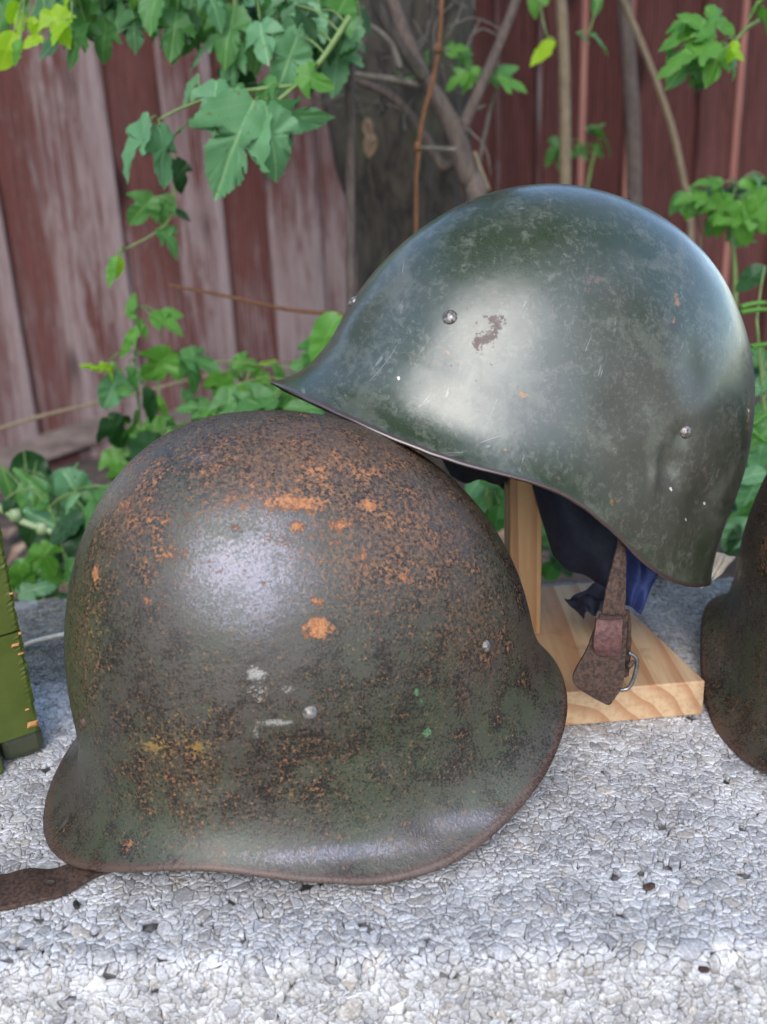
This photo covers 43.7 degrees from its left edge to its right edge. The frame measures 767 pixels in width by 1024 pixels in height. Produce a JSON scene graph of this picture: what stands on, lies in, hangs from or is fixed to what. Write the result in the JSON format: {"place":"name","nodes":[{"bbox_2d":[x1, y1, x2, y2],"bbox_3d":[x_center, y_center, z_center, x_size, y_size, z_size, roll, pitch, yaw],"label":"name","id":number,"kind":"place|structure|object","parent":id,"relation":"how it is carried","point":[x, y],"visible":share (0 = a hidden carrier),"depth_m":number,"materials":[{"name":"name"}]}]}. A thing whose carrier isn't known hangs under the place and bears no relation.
{"place":"outdoors","nodes":[
{"label":"outdoors","id":0,"kind":"place"},
{"bbox_2d":[50,584,67,598],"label":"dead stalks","id":1,"kind":"object","parent":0,"point":[60,590],"visible":0.02,"depth_m":1.37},
{"bbox_2d":[0,390,766,600],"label":"ground","id":2,"kind":"structure","parent":0,"point":[89,466],"depth_m":1.81,"materials":[{"name":"soil"}]},
{"bbox_2d":[8,540,74,600],"bbox_3d":[-0.363,0.119,1.078,0.108,0.229,0.125,-3,20,0],"label":"undergrowth plant","id":3,"kind":"object","parent":2,"relation":"on","point":[36,574],"visible":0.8,"depth_m":1.01,"materials":[{"name":"green plant"}]},
{"bbox_2d":[2,486,86,560],"bbox_3d":[-0.369,0.095,1.106,0.090,0.259,0.038,-3,20,0],"label":"drooping plant","id":4,"kind":"object","parent":2,"relation":"on","point":[41,500],"visible":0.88,"depth_m":1.07,"materials":[{"name":"green plant"}]},
{"bbox_2d":[0,450,111,593],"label":"undergrowth plant","id":5,"kind":"object","parent":2,"relation":"on","point":[28,469],"visible":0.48,"depth_m":1.17,"materials":[{"name":"green plant"}]},
{"bbox_2d":[32,498,99,579],"bbox_3d":[-0.343,0.089,1.111,0.085,0.264,0.197,-14,23,-29],"label":"undergrowth plant","id":6,"kind":"object","parent":2,"relation":"on","point":[69,528],"visible":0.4,"depth_m":1.04,"materials":[{"name":"green plant"}]},
{"bbox_2d":[0,503,52,534],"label":"pale stalk","id":7,"kind":"object","parent":6,"relation":"on","point":[16,516],"visible":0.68,"depth_m":1.06,"materials":[{"name":"green plant"}]},
{"bbox_2d":[96,410,187,480],"bbox_3d":[-0.321,0.002,1.293,0.138,0.308,0.173,-3,20,0],"label":"undergrowth plant","id":8,"kind":"object","parent":2,"relation":"on","point":[115,459],"visible":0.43,"depth_m":1.22,"materials":[{"name":"green plant"}]},
{"bbox_2d":[0,359,295,430],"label":"dry stalk","id":9,"kind":"object","parent":2,"relation":"on","point":[15,423],"visible":0.6,"depth_m":1.52,"materials":[{"name":"brown plant"}]},
{"bbox_2d":[80,292,288,428],"bbox_3d":[-0.229,-0.064,1.262,0.297,0.448,0.125,-3,20,0],"label":"seedling","id":10,"kind":"object","parent":2,"relation":"on","point":[114,389],"visible":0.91,"depth_m":1.20,"materials":[{"name":"green plant"}]},
{"bbox_2d":[0,0,370,420],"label":"shrub","id":11,"kind":"object","parent":2,"relation":"on","point":[301,41],"visible":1,"depth_m":1.00,"materials":[{"name":"green plant"}]},
{"bbox_2d":[168,284,344,316],"bbox_3d":[-0.146,-0.260,1.180,0.234,0.054,0.006,-3,20,0],"label":"twig","id":12,"kind":"object","parent":11,"relation":"attached to","point":[316,312],"visible":0.77,"depth_m":1.18,"materials":[{"name":"brown plant"}]},
{"bbox_2d":[1,527,503,599],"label":"leaf litter","id":13,"kind":"object","parent":2,"relation":"on","point":[16,550],"visible":0.02,"depth_m":1.58,"materials":[{"name":"plant"}]},
{"bbox_2d":[175,311,341,421],"bbox_3d":[-0.162,-0.062,1.263,0.205,0.437,0.379,-6,20,-8],"label":"leafy plant","id":14,"kind":"object","parent":2,"relation":"on","point":[229,395],"visible":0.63,"depth_m":1.12,"materials":[{"name":"green plant"}]},
{"bbox_2d":[0,0,766,491],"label":"wooden fence","id":15,"kind":"object","parent":2,"relation":"on","point":[68,230],"visible":0.36,"depth_m":2.47,"materials":[{"name":"red wood"}]},
{"bbox_2d":[0,577,766,1023],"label":"concrete slab","id":16,"kind":"structure","parent":2,"relation":"on","point":[540,907],"depth_m":0.51,"materials":[{"name":"concrete"}]},
{"bbox_2d":[0,523,43,773],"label":"wooden crate","id":17,"kind":"object","parent":16,"relation":"on","point":[21,735],"visible":1,"depth_m":0.65,"materials":[{"name":"green paint"}]},
{"bbox_2d":[23,632,63,647],"bbox_3d":[-0.290,0.110,0.818,0.063,0.020,0.004,-3,20,0],"label":"white cord","id":18,"kind":"object","parent":16,"relation":"on","point":[44,639],"visible":0.57,"depth_m":0.81,"materials":[{"name":"beige fabric"}]},
{"bbox_2d":[73,900,79,908],"bbox_3d":[-0.170,0.217,0.529,0.005,0.002,0.006,-3,20,0],"label":"seed pellet","id":19,"kind":"object","parent":16,"relation":"on","point":[76,904],"visible":1,"depth_m":0.53},
{"bbox_2d":[0,410,567,910],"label":"steel helmet","id":20,"kind":"object","parent":16,"relation":"on","point":[304,646],"visible":1,"depth_m":0.52,"materials":[{"name":"brown metal"}]},
{"bbox_2d":[504,478,704,725],"bbox_3d":[0.146,0.011,0.722,0.117,0.232,0.192,-6,20,-11],"label":"wooden stand","id":21,"kind":"object","parent":16,"relation":"on","point":[668,682],"visible":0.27,"depth_m":0.71,"materials":[{"name":"brown wood"}]},
{"bbox_2d":[270,183,754,704],"bbox_3d":[0.122,-0.065,0.693,0.394,0.321,0.229,23,4,-17],"label":"steel helmet","id":22,"kind":"object","parent":21,"relation":"on","point":[578,359],"visible":1,"depth_m":0.60,"materials":[{"name":"green metal"}]},
{"bbox_2d":[643,882,654,890],"bbox_3d":[0.145,0.205,0.524,0.007,0.003,0.006,-3,20,0],"label":"leaf scrap","id":23,"kind":"object","parent":16,"relation":"on","point":[649,886],"visible":1,"depth_m":0.52,"materials":[{"name":"brown plant"}]},
{"bbox_2d":[698,966,709,972],"bbox_3d":[0.157,0.225,0.469,0.006,0.002,0.004,-3,20,0],"label":"bark crumb","id":24,"kind":"object","parent":16,"relation":"on","point":[703,969],"visible":1,"depth_m":0.47,"materials":[{"name":"brown wood"}]},
{"bbox_2d":[700,474,766,773],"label":"steel helmet","id":25,"kind":"object","parent":16,"relation":"on","point":[733,650],"visible":1,"depth_m":0.67,"materials":[{"name":"green metal"}]},
{"bbox_2d":[320,0,473,482],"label":"tree","id":26,"kind":"object","parent":2,"relation":"on","point":[384,200],"visible":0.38,"depth_m":1.64,"materials":[{"name":"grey plant"}]},
{"bbox_2d":[656,0,766,91],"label":"hanging twig","id":27,"kind":"object","parent":26,"relation":"attached to","point":[703,58],"visible":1,"depth_m":1.06,"materials":[{"name":"green plant"}]},
{"bbox_2d":[306,0,527,203],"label":"bare shrub","id":28,"kind":"object","parent":2,"relation":"on","point":[397,37],"visible":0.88,"depth_m":1.36,"materials":[{"name":"brown plant"}]},
{"bbox_2d":[357,98,377,157],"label":"dead twig","id":29,"kind":"object","parent":28,"relation":"hanging from","point":[370,141],"visible":0.99,"depth_m":1.49,"materials":[{"name":"brown plant"}]},
{"bbox_2d":[527,0,607,66],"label":"twig","id":30,"kind":"object","parent":28,"relation":"attached to","point":[543,51],"visible":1,"depth_m":1.35,"materials":[{"name":"green plant"}]},
{"bbox_2d":[414,0,443,452],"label":"vine stem","id":31,"kind":"object","parent":2,"relation":"on","point":[438,51],"visible":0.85,"depth_m":1.25,"materials":[{"name":"brown plant"}]},
{"bbox_2d":[464,480,572,580],"bbox_3d":[0.157,0.053,1.116,0.127,0.287,0.227,0,20,8],"label":"shade plant","id":32,"kind":"object","parent":2,"relation":"on","point":[491,505],"visible":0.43,"depth_m":1.08,"materials":[{"name":"green plant"}]},
{"bbox_2d":[555,0,570,184],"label":"bare sapling","id":33,"kind":"object","parent":2,"relation":"on","point":[564,97],"visible":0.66,"depth_m":1.74,"materials":[{"name":"brown plant"}]},
{"bbox_2d":[545,123,610,186],"bbox_3d":[0.392,-0.438,1.955,0.128,0.659,0.067,-3,20,0],"label":"sapling","id":34,"kind":"object","parent":2,"relation":"on","point":[552,153],"visible":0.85,"depth_m":1.87,"materials":[{"name":"green plant"}]},
{"bbox_2d":[617,0,641,204],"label":"grey stem","id":35,"kind":"object","parent":2,"relation":"on","point":[632,116],"visible":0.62,"depth_m":2.03,"materials":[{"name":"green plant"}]},
{"bbox_2d":[620,0,693,240],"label":"bent stem","id":36,"kind":"object","parent":2,"relation":"on","point":[661,97],"visible":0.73,"depth_m":1.85,"materials":[{"name":"brown plant"}]},
{"bbox_2d":[669,171,766,305],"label":"leafy shrub","id":37,"kind":"object","parent":2,"relation":"on","point":[742,218],"visible":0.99,"depth_m":1.29,"materials":[{"name":"green plant"}]},
{"bbox_2d":[720,263,766,555],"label":"bindweed","id":38,"kind":"object","parent":2,"relation":"on","point":[750,278],"visible":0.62,"depth_m":1.08,"materials":[{"name":"green plant"}]}
]}

